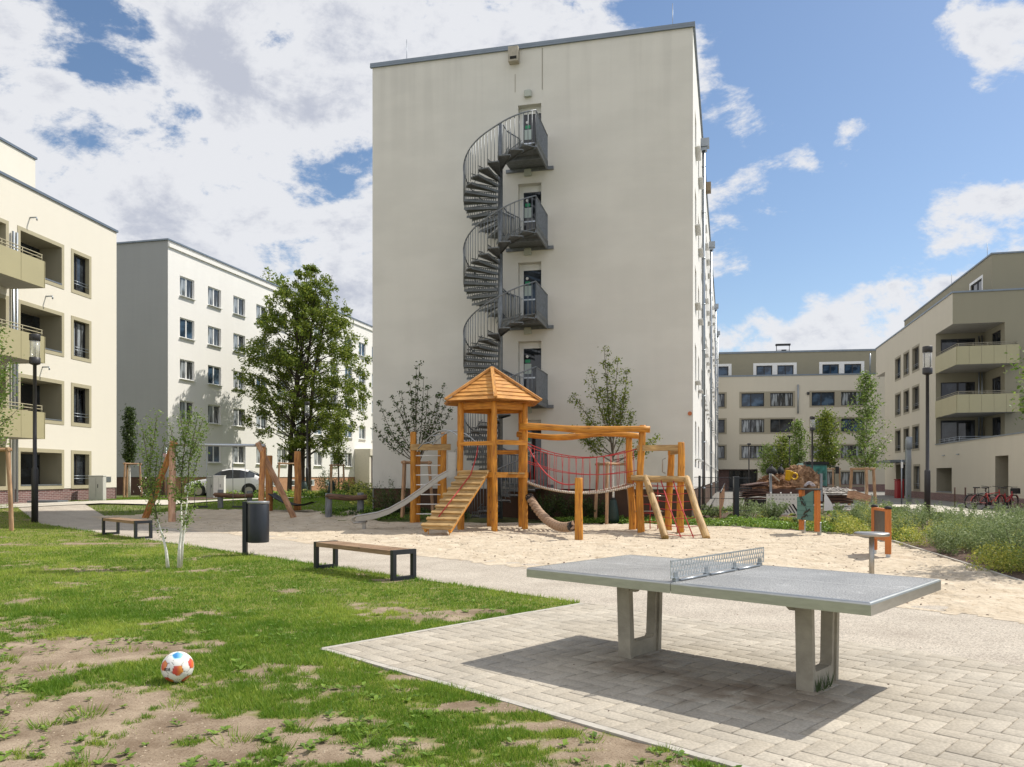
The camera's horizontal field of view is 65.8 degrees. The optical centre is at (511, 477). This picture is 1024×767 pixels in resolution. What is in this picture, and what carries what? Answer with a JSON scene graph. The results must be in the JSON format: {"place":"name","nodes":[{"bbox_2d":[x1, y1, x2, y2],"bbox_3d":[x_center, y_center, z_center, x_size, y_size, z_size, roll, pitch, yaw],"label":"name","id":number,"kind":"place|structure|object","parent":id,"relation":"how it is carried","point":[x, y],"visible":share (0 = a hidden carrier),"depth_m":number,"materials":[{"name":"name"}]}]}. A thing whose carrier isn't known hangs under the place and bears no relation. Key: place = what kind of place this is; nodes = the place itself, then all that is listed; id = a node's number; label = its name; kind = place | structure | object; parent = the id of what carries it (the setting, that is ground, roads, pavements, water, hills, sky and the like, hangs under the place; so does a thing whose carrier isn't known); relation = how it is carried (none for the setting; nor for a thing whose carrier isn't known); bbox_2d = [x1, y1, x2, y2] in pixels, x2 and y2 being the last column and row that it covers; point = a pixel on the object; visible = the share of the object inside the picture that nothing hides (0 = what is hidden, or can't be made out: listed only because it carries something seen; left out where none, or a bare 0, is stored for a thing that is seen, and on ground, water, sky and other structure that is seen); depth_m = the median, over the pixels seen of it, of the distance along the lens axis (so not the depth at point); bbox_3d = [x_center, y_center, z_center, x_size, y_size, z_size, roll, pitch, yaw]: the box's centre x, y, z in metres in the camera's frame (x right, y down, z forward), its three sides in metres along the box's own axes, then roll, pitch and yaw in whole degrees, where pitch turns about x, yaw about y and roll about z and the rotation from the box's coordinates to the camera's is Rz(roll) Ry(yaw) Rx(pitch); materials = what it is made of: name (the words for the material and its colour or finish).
{"place":"outdoors","nodes":[
{"label":"outdoors","id":0,"kind":"place"},
{"bbox_2d":[2,496,324,507],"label":"footpath","id":1,"kind":"structure","parent":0,"point":[163,502],"depth_m":33.52,"materials":[{"name":"grey concrete"}]},
{"bbox_2d":[68,494,469,515],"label":"verge grass","id":2,"kind":"structure","parent":0,"point":[276,505],"depth_m":35.54,"materials":[{"name":"green plant"}]},
{"bbox_2d":[0,504,728,766],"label":"lawn","id":3,"kind":"structure","parent":0,"point":[611,754],"depth_m":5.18,"materials":[{"name":"plant"}]},
{"bbox_2d":[134,405,209,568],"bbox_3d":[-5.627,0.167,13.157,1.394,2.741,0.757,0,0,0],"label":"young tree","id":4,"kind":"object","parent":3,"relation":"on","point":[184,523],"visible":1,"depth_m":13.19,"materials":[{"name":"green plant"}]},
{"bbox_2d":[161,651,193,682],"bbox_3d":[-2.470,1.403,5.846,0.226,0.226,0.228,0,0,0],"label":"football","id":5,"kind":"object","parent":3,"relation":"on","point":[177,666],"visible":0.99,"depth_m":5.77,"materials":[{"name":"white leather"}]},
{"bbox_2d":[242,501,269,554],"bbox_3d":[-4.957,0.993,15.432,0.459,1.045,0.423,0,0,30],"label":"litter bin","id":6,"kind":"object","parent":3,"relation":"on","point":[255,521],"visible":1,"depth_m":15.28,"materials":[{"name":"metal"}]},
{"bbox_2d":[1,578,686,766],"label":"soil pebbles","id":7,"kind":"object","parent":3,"relation":"on","point":[231,710],"visible":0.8,"depth_m":4.87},
{"bbox_2d":[314,540,415,580],"bbox_3d":[-2.344,1.290,12.401,0.420,0.450,2.220,0,0,-44],"label":"bench","id":8,"kind":"object","parent":3,"relation":"on","point":[392,552],"visible":0.88,"depth_m":12.04,"materials":[{"name":"paint"}]},
{"bbox_2d":[0,556,741,766],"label":"lawn weeds","id":9,"kind":"object","parent":3,"relation":"on","point":[191,762],"visible":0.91,"depth_m":4.75,"materials":[{"name":"green plant"}]},
{"bbox_2d":[18,489,976,693],"bbox_3d":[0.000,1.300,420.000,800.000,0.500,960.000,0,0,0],"label":"ground","id":10,"kind":"structure","parent":0,"point":[479,520],"depth_m":31.00,"materials":[{"name":"green plant"}]},
{"bbox_2d":[0,447,13,530],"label":"tree stakes","id":11,"kind":"object","parent":10,"relation":"on","point":[10,492],"visible":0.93,"depth_m":22.29,"materials":[{"name":"brown wood"}]},
{"bbox_2d":[0,323,23,446],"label":"young tree","id":12,"kind":"object","parent":10,"relation":"on","point":[5,420],"visible":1,"depth_m":22.31,"materials":[{"name":"green plant"}]},
{"bbox_2d":[0,137,118,503],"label":"apartment block","id":13,"kind":"structure","parent":10,"relation":"on","point":[58,276],"depth_m":33.12,"materials":[{"name":"beige paint"}]},
{"bbox_2d":[74,321,87,357],"bbox_3d":[-18.776,-5.940,34.322,0.230,1.570,1.070,0,0,7],"label":"window","id":14,"kind":"structure","parent":13,"relation":"in","point":[79,328],"depth_m":34.50,"materials":[{"name":"grey glass"}]},
{"bbox_2d":[74,454,88,484],"bbox_3d":[-18.776,-0.310,34.322,0.230,1.370,1.070,0,0,7],"label":"window frame","id":15,"kind":"structure","parent":13,"relation":"in","point":[79,459],"depth_m":34.50,"materials":[{"name":"grey glass"}]},
{"bbox_2d":[74,387,88,422],"bbox_3d":[-18.857,-3.090,34.333,0.390,1.570,1.070,0,0,7],"label":"window","id":16,"kind":"structure","parent":13,"relation":"in","point":[79,414],"depth_m":34.57,"materials":[{"name":"grey glass"}]},
{"bbox_2d":[74,255,88,292],"bbox_3d":[-18.776,-8.780,34.322,0.230,1.590,1.070,0,0,7],"label":"window","id":17,"kind":"structure","parent":13,"relation":"in","point":[79,263],"depth_m":34.50,"materials":[{"name":"grey glass"}]},
{"bbox_2d":[88,475,106,500],"bbox_3d":[-17.903,0.495,34.197,0.630,1.140,0.375,0,0,-6],"label":"service cabinet","id":18,"kind":"object","parent":10,"relation":"on","point":[97,487],"visible":0.92,"depth_m":34.04,"materials":[{"name":"grey metal"}]},
{"bbox_2d":[118,404,140,496],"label":"young tree","id":19,"kind":"object","parent":10,"relation":"on","point":[129,434],"visible":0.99,"depth_m":43.92,"materials":[{"name":"green plant"}]},
{"bbox_2d":[146,497,216,499],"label":"mulch bed","id":20,"kind":"object","parent":10,"relation":"on","point":[196,498],"visible":0.28,"depth_m":41.96,"materials":[{"name":"brown plant"}]},
{"bbox_2d":[213,476,225,497],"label":"service cabinet","id":21,"kind":"object","parent":20,"relation":"on","point":[219,482],"visible":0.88,"depth_m":43.43,"materials":[{"name":"grey metal"}]},
{"bbox_2d":[184,468,258,496],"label":"parked car","id":22,"kind":"object","parent":10,"relation":"on","point":[244,481],"visible":0.47,"depth_m":47.36,"materials":[{"name":"white paint"}]},
{"bbox_2d":[213,490,252,508],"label":"balance beam","id":23,"kind":"structure","parent":10,"relation":"on","point":[220,495],"depth_m":34.00,"materials":[{"name":"brown wood"}]},
{"bbox_2d":[117,238,372,494],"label":"apartment block","id":24,"kind":"structure","parent":10,"relation":"on","point":[187,316],"depth_m":55.23,"materials":[{"name":"white paint"}]},
{"bbox_2d":[180,318,195,340],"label":"window frame","id":25,"kind":"structure","parent":24,"relation":"in","point":[186,326],"depth_m":54.04,"materials":[{"name":"white"}]},
{"bbox_2d":[180,359,196,381],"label":"window frame","id":26,"kind":"structure","parent":24,"relation":"in","point":[186,367],"depth_m":54.04,"materials":[{"name":"white"}]},
{"bbox_2d":[180,276,196,300],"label":"window frame","id":27,"kind":"structure","parent":24,"relation":"in","point":[186,285],"depth_m":54.04,"materials":[{"name":"white"}]},
{"bbox_2d":[208,405,222,424],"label":"window frame","id":28,"kind":"structure","parent":24,"relation":"in","point":[212,411],"depth_m":56.90,"materials":[{"name":"white glass"}]},
{"bbox_2d":[208,365,222,386],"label":"window frame","id":29,"kind":"structure","parent":24,"relation":"in","point":[213,372],"depth_m":56.90,"materials":[{"name":"white"}]},
{"bbox_2d":[208,326,222,347],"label":"window frame","id":30,"kind":"structure","parent":24,"relation":"in","point":[213,333],"depth_m":56.91,"materials":[{"name":"white"}]},
{"bbox_2d":[208,286,222,309],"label":"window frame","id":31,"kind":"structure","parent":24,"relation":"in","point":[213,294],"depth_m":56.90,"materials":[{"name":"white plastic"}]},
{"bbox_2d":[226,483,372,505],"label":"back planting","id":32,"kind":"object","parent":10,"relation":"on","point":[312,494],"visible":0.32,"depth_m":43.85,"materials":[{"name":"green plant"}]},
{"bbox_2d":[231,263,372,493],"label":"tree","id":33,"kind":"object","parent":10,"relation":"on","point":[306,300],"visible":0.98,"depth_m":56.55,"materials":[{"name":"green plant"}]},
{"bbox_2d":[327,408,351,484],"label":"young tree","id":34,"kind":"object","parent":10,"relation":"on","point":[337,453],"visible":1,"depth_m":45.89,"materials":[{"name":"green plant"}]},
{"bbox_2d":[325,493,366,516],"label":"balance beam","id":35,"kind":"structure","parent":10,"relation":"on","point":[360,498],"depth_m":27.91,"materials":[{"name":"brown wood"}]},
{"bbox_2d":[367,476,409,517],"bbox_3d":[-4.091,0.717,27.657,1.847,1.507,1.777,0,0,0],"label":"shrub","id":36,"kind":"object","parent":10,"relation":"on","point":[386,503],"visible":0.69,"depth_m":27.42,"materials":[{"name":"green plant"}]},
{"bbox_2d":[320,505,469,519],"bbox_3d":[-4.226,1.249,27.909,5.772,0.489,2.002,0,0,16],"label":"wall planting","id":37,"kind":"object","parent":10,"relation":"on","point":[335,510],"depth_m":28.01,"materials":[{"name":"green plant"}]},
{"bbox_2d":[371,360,453,459],"bbox_3d":[-3.426,-1.370,27.253,2.970,5.270,1.323,0,0,0],"label":"young tree","id":38,"kind":"object","parent":10,"relation":"on","point":[426,435],"visible":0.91,"depth_m":27.17,"materials":[{"name":"green plant"}]},
{"bbox_2d":[400,460,433,516],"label":"tree stakes","id":39,"kind":"object","parent":10,"relation":"on","point":[403,486],"visible":0.78,"depth_m":26.86,"materials":[{"name":"brown wood"}]},
{"bbox_2d":[463,109,553,518],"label":"spiral staircase","id":40,"kind":"structure","parent":10,"relation":"on","point":[520,158],"depth_m":26.85,"materials":[{"name":"metal"}]},
{"bbox_2d":[321,603,749,766],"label":"kerb stones","id":41,"kind":"object","parent":10,"relation":"on","point":[622,734],"visible":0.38,"depth_m":5.12,"materials":[{"name":"concrete"}]},
{"bbox_2d":[370,3,719,519],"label":"apartment block","id":42,"kind":"structure","parent":10,"relation":"on","point":[623,269],"depth_m":27.95,"materials":[{"name":"paint"}]},
{"bbox_2d":[520,107,540,143],"bbox_3d":[0.691,-12.105,28.371,0.842,2.240,0.142,0,0,11],"label":"door","id":43,"kind":"structure","parent":42,"relation":"in","point":[529,117],"depth_m":28.41,"materials":[{"name":"white paint"}]},
{"bbox_2d":[520,185,540,229],"bbox_3d":[0.691,-9.305,28.371,0.842,2.240,0.142,0,0,11],"label":"door","id":44,"kind":"structure","parent":42,"relation":"in","point":[529,203],"depth_m":28.41,"materials":[{"name":"white paint"}]},
{"bbox_2d":[520,264,540,314],"bbox_3d":[0.691,-6.505,28.371,0.842,2.240,0.142,0,0,11],"label":"door","id":45,"kind":"structure","parent":42,"relation":"in","point":[529,273],"depth_m":28.41,"materials":[{"name":"white paint"}]},
{"bbox_2d":[520,342,540,397],"bbox_3d":[0.691,-3.705,28.371,0.842,2.240,0.142,0,0,11],"label":"door","id":46,"kind":"structure","parent":42,"relation":"in","point":[530,353],"depth_m":28.39,"materials":[{"name":"white paint"}]},
{"bbox_2d":[527,420,540,482],"bbox_3d":[0.691,-0.905,28.371,0.842,2.240,0.142,0,0,11],"label":"door","id":47,"kind":"structure","parent":42,"relation":"in","point":[536,442],"depth_m":28.38,"materials":[{"name":"white paint"}]},
{"bbox_2d":[529,488,570,520],"bbox_3d":[1.231,0.940,26.992,1.687,1.210,1.632,0,0,0],"label":"shrub","id":48,"kind":"object","parent":10,"relation":"on","point":[551,509],"visible":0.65,"depth_m":27.06,"materials":[{"name":"green plant"}]},
{"bbox_2d":[549,493,587,516],"bbox_3d":[1.975,1.044,26.803,1.392,1.025,1.512,0,0,-26],"label":"shrub","id":49,"kind":"object","parent":10,"relation":"on","point":[567,512],"visible":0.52,"depth_m":26.87,"materials":[{"name":"green plant"}]},
{"bbox_2d":[582,496,604,520],"bbox_3d":[2.673,1.087,26.687,1.041,0.971,1.067,0,0,0],"label":"shrub","id":50,"kind":"object","parent":10,"relation":"on","point":[590,509],"visible":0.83,"depth_m":26.50,"materials":[{"name":"green plant"}]},
{"bbox_2d":[594,462,628,523],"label":"tree stakes","id":51,"kind":"object","parent":10,"relation":"on","point":[599,464],"visible":0.65,"depth_m":25.47,"materials":[{"name":"brown wood"}]},
{"bbox_2d":[608,498,618,522],"bbox_3d":[3.306,1.083,25.850,0.391,0.824,0.381,0,0,0],"label":"watering bag","id":52,"kind":"object","parent":10,"relation":"on","point":[613,515],"visible":0.98,"depth_m":25.71,"materials":[{"name":"green plastic"}]},
{"bbox_2d":[567,346,662,523],"bbox_3d":[3.361,-1.389,25.931,3.093,5.910,1.392,0,0,0],"label":"young tree","id":53,"kind":"object","parent":10,"relation":"on","point":[609,412],"visible":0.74,"depth_m":25.86,"materials":[{"name":"green plant"}]},
{"bbox_2d":[552,514,813,529],"bbox_3d":[5.518,1.400,25.845,8.668,0.298,3.946,0,0,28],"label":"ground cover","id":54,"kind":"object","parent":10,"relation":"on","point":[764,522],"visible":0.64,"depth_m":25.18,"materials":[{"name":"green plant"}]},
{"bbox_2d":[718,343,884,490],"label":"apartment block","id":55,"kind":"structure","parent":10,"relation":"on","point":[764,397],"depth_m":86.41,"materials":[{"name":"paint"}]},
{"bbox_2d":[741,393,763,406],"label":"window","id":56,"kind":"structure","parent":55,"relation":"in","point":[747,399],"depth_m":86.61,"materials":[{"name":"grey"}]},
{"bbox_2d":[741,419,763,432],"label":"window","id":57,"kind":"structure","parent":55,"relation":"in","point":[749,425],"depth_m":86.61,"materials":[{"name":"grey glass"}]},
{"bbox_2d":[741,446,763,457],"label":"window frame","id":58,"kind":"structure","parent":55,"relation":"in","point":[744,449],"depth_m":86.61,"materials":[{"name":"grey glass"}]},
{"bbox_2d":[770,393,792,405],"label":"window","id":59,"kind":"structure","parent":55,"relation":"in","point":[776,399],"depth_m":86.16,"materials":[{"name":"grey"}]},
{"bbox_2d":[770,419,792,431],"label":"window","id":60,"kind":"structure","parent":55,"relation":"in","point":[776,425],"depth_m":86.19,"materials":[{"name":"grey glass"}]},
{"bbox_2d":[812,392,833,405],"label":"window","id":61,"kind":"structure","parent":55,"relation":"in","point":[818,398],"depth_m":85.56,"materials":[{"name":"grey"}]},
{"bbox_2d":[841,392,863,404],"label":"window","id":62,"kind":"structure","parent":55,"relation":"in","point":[846,397],"depth_m":85.18,"materials":[{"name":"grey"}]},
{"bbox_2d":[841,472,863,483],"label":"window frame","id":63,"kind":"structure","parent":55,"relation":"in","point":[858,477],"depth_m":85.10,"materials":[{"name":"grey"}]},
{"bbox_2d":[702,508,1023,579],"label":"bed soil","id":64,"kind":"structure","parent":10,"relation":"on","point":[1015,574],"depth_m":15.99,"materials":[{"name":"brown soil"}]},
{"bbox_2d":[698,476,750,517],"bbox_3d":[7.205,0.740,27.103,1.900,1.580,0.216,0,0,12],"label":"fence","id":65,"kind":"object","parent":64,"relation":"on","point":[735,510],"visible":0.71,"depth_m":27.10,"materials":[{"name":"metal"}]},
{"bbox_2d":[721,498,765,517],"bbox_3d":[8.603,1.087,29.522,1.709,0.925,1.708,0,0,41],"label":"shrub","id":66,"kind":"object","parent":64,"relation":"on","point":[741,506],"visible":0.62,"depth_m":29.35,"materials":[{"name":"green plant"}]},
{"bbox_2d":[755,496,789,517],"bbox_3d":[9.029,1.084,27.158,1.104,0.948,0.988,0,0,-25],"label":"shrub","id":67,"kind":"object","parent":64,"relation":"on","point":[780,509],"visible":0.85,"depth_m":27.06,"materials":[{"name":"green plant"}]},
{"bbox_2d":[766,492,798,514],"bbox_3d":[10.829,1.047,31.521,1.398,0.897,0.063,0,0,0],"label":"safety barrier","id":68,"kind":"object","parent":64,"relation":"on","point":[785,498],"visible":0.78,"depth_m":31.50,"materials":[{"name":"white plastic"}]},
{"bbox_2d":[701,500,937,519],"bbox_3d":[11.952,1.266,31.271,10.235,0.611,10.746,0,0,0],"label":"yard planting","id":69,"kind":"object","parent":64,"relation":"on","point":[716,510],"visible":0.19,"depth_m":31.27,"materials":[{"name":"green plant"}]},
{"bbox_2d":[770,494,1023,574],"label":"shrub planting","id":70,"kind":"object","parent":64,"relation":"on","point":[943,527],"visible":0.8,"depth_m":17.68,"materials":[{"name":"green plant"}]},
{"bbox_2d":[922,346,932,519],"bbox_3d":[14.585,-1.488,27.800,0.330,6.205,0.330,0,0,0],"label":"street lamp","id":71,"kind":"object","parent":64,"relation":"on","point":[927,371],"visible":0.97,"depth_m":27.74,"materials":[{"name":"black metal"}]},
{"bbox_2d":[968,504,1023,562],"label":"shrub","id":72,"kind":"object","parent":64,"relation":"on","point":[1002,534],"visible":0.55,"depth_m":14.01,"materials":[{"name":"green plant"}]},
{"bbox_2d":[974,531,1022,564],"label":"shrub","id":73,"kind":"object","parent":64,"relation":"on","point":[979,551],"visible":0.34,"depth_m":13.79,"materials":[{"name":"green plant"}]},
{"bbox_2d":[983,511,1023,568],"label":"shrub","id":74,"kind":"object","parent":64,"relation":"on","point":[1019,539],"visible":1,"depth_m":12.11,"materials":[{"name":"green plant"}]},
{"bbox_2d":[1002,346,1023,424],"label":"young tree","id":75,"kind":"object","parent":64,"relation":"on","point":[1020,398],"visible":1,"depth_m":13.49,"materials":[{"name":"green plant"}]},
{"bbox_2d":[732,526,1023,580],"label":"sand kerb","id":76,"kind":"structure","parent":10,"relation":"on","point":[943,556],"depth_m":16.27,"materials":[{"name":"concrete"}]},
{"bbox_2d":[871,504,891,557],"bbox_3d":[6.987,1.032,14.993,0.130,1.006,1.042,0,0,10],"label":"slate board","id":77,"kind":"object","parent":10,"relation":"on","point":[880,519],"visible":0.89,"depth_m":14.85,"materials":[{"name":"orange wood"}]},
{"bbox_2d":[875,243,1023,508],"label":"apartment block","id":78,"kind":"structure","parent":10,"relation":"on","point":[968,325],"depth_m":50.52,"materials":[{"name":"paint"}]},
{"bbox_2d":[941,420,974,442],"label":"window frame","id":79,"kind":"structure","parent":78,"relation":"in","point":[949,428],"depth_m":52.08,"materials":[{"name":"grey glass"}]},
{"bbox_2d":[941,382,974,398],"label":"window frame","id":80,"kind":"structure","parent":78,"relation":"in","point":[947,388],"depth_m":52.08,"materials":[{"name":"grey glass"}]},
{"bbox_2d":[941,338,974,352],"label":"window frame","id":81,"kind":"structure","parent":78,"relation":"in","point":[945,343],"depth_m":52.11,"materials":[{"name":"grey glass"}]},
{"bbox_2d":[0,0,1023,351],"label":"sky","id":82,"kind":"structure","parent":0,"point":[861,155],"materials":[{"name":"blue"}]},
{"bbox_2d":[1,502,1023,665],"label":"path","id":83,"kind":"structure","parent":0,"point":[971,636],"depth_m":9.53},
{"bbox_2d":[29,334,40,522],"bbox_3d":[-15.508,-1.540,25.733,0.330,6.205,0.330,0,0,0],"label":"street lamp","id":84,"kind":"object","parent":83,"relation":"on","point":[35,361],"visible":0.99,"depth_m":25.68,"materials":[{"name":"black metal"}]},
{"bbox_2d":[102,517,152,538],"bbox_3d":[-9.811,1.290,20.149,2.220,0.450,0.420,0,0,44],"label":"bench","id":85,"kind":"object","parent":83,"relation":"on","point":[118,520],"visible":0.96,"depth_m":19.61,"materials":[{"name":"wood"}]},
{"bbox_2d":[92,509,1023,623],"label":"sand pit","id":86,"kind":"object","parent":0,"point":[1005,593],"visible":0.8,"depth_m":17.18,"materials":[{"name":"beige sand"}]},
{"bbox_2d":[142,441,296,521],"bbox_3d":[-10.626,0.191,27.515,5.791,2.976,2.943,0,0,0],"label":"swing set","id":87,"kind":"object","parent":86,"relation":"on","point":[265,463],"visible":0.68,"depth_m":27.72,"materials":[{"name":"brown wood"}]},
{"bbox_2d":[265,451,315,510],"bbox_3d":[-8.902,0.217,32.253,2.476,2.570,1.285,0,0,17],"label":"mat swing","id":88,"kind":"object","parent":86,"relation":"on","point":[271,495],"visible":0.78,"depth_m":32.60,"materials":[{"name":"brown wood"}]},
{"bbox_2d":[351,366,709,539],"bbox_3d":[0.326,-0.745,21.771,10.318,4.960,5.087,0,0,29],"label":"climbing frame","id":89,"kind":"object","parent":86,"relation":"on","point":[491,392],"visible":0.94,"depth_m":22.17,"materials":[{"name":"orange wood"}]},
{"bbox_2d":[796,488,821,534],"bbox_3d":[7.735,0.924,20.646,0.217,1.263,0.874,0,0,-12],"label":"lizard board","id":90,"kind":"object","parent":86,"relation":"on","point":[809,506],"visible":0.98,"depth_m":20.48,"materials":[{"name":"orange"}]},
{"bbox_2d":[853,531,889,573],"bbox_3d":[5.064,1.171,11.150,0.470,0.787,0.470,0,0,0],"label":"play table","id":91,"kind":"object","parent":86,"relation":"on","point":[871,535],"visible":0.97,"depth_m":11.12,"materials":[{"name":"silver metal"}]},
{"bbox_2d":[329,603,1023,766],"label":"paved square","id":92,"kind":"structure","parent":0,"point":[725,691],"depth_m":5.66,"materials":[{"name":"beige concrete"}]},
{"bbox_2d":[527,547,940,691],"bbox_3d":[1.651,1.058,6.244,2.760,0.915,1.515,0,0,43],"label":"table tennis","id":93,"kind":"object","parent":92,"relation":"on","point":[803,593],"visible":1,"depth_m":5.85,"materials":[{"name":"concrete"}]},
{"bbox_2d":[705,491,1023,513],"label":"yard paving","id":94,"kind":"structure","parent":0,"point":[881,495],"depth_m":48.48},
{"bbox_2d":[754,442,778,476],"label":"young tree","id":95,"kind":"object","parent":94,"relation":"on","point":[763,467],"visible":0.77,"depth_m":57.89,"materials":[{"name":"green plant"}]},
{"bbox_2d":[766,430,803,470],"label":"young tree","id":96,"kind":"object","parent":94,"relation":"on","point":[783,449],"visible":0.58,"depth_m":56.86,"materials":[{"name":"green plant"}]},
{"bbox_2d":[759,473,822,500],"bbox_3d":[14.318,0.664,41.050,2.745,1.691,2.300,0,0,0],"label":"debris trailer","id":97,"kind":"object","parent":94,"relation":"on","point":[782,491],"visible":0.34,"depth_m":39.95,"materials":[{"name":"grey metal"}]},
{"bbox_2d":[752,473,799,490],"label":"root heap","id":98,"kind":"object","parent":97,"relation":"on","point":[782,483],"visible":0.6,"depth_m":40.34,"materials":[{"name":"brown wood"}]},
{"bbox_2d":[783,464,823,487],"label":"root heap","id":99,"kind":"object","parent":97,"relation":"on","point":[805,473],"visible":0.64,"depth_m":40.56,"materials":[{"name":"brown wood"}]},
{"bbox_2d":[784,418,813,466],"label":"young tree","id":100,"kind":"object","parent":94,"relation":"on","point":[798,441],"visible":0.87,"depth_m":54.85,"materials":[{"name":"green plant"}]},
{"bbox_2d":[797,462,838,487],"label":"truck","id":101,"kind":"object","parent":94,"relation":"on","point":[820,467],"visible":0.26,"depth_m":45.49,"materials":[{"name":"green metal"}]},
{"bbox_2d":[807,406,846,486],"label":"young tree","id":102,"kind":"object","parent":94,"relation":"on","point":[826,454],"visible":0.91,"depth_m":51.79,"materials":[{"name":"green plant"}]},
{"bbox_2d":[848,467,876,504],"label":"tree stakes","id":103,"kind":"object","parent":94,"relation":"on","point":[866,469],"visible":0.83,"depth_m":42.44,"materials":[{"name":"brown wood"}]},
{"bbox_2d":[830,367,895,502],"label":"young tree","id":104,"kind":"object","parent":94,"relation":"on","point":[866,417],"visible":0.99,"depth_m":42.37,"materials":[{"name":"green plant"}]},
{"bbox_2d":[905,437,911,501],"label":"entrance post","id":105,"kind":"object","parent":94,"relation":"on","point":[908,444],"visible":0.93,"depth_m":47.89,"materials":[{"name":"metal"}]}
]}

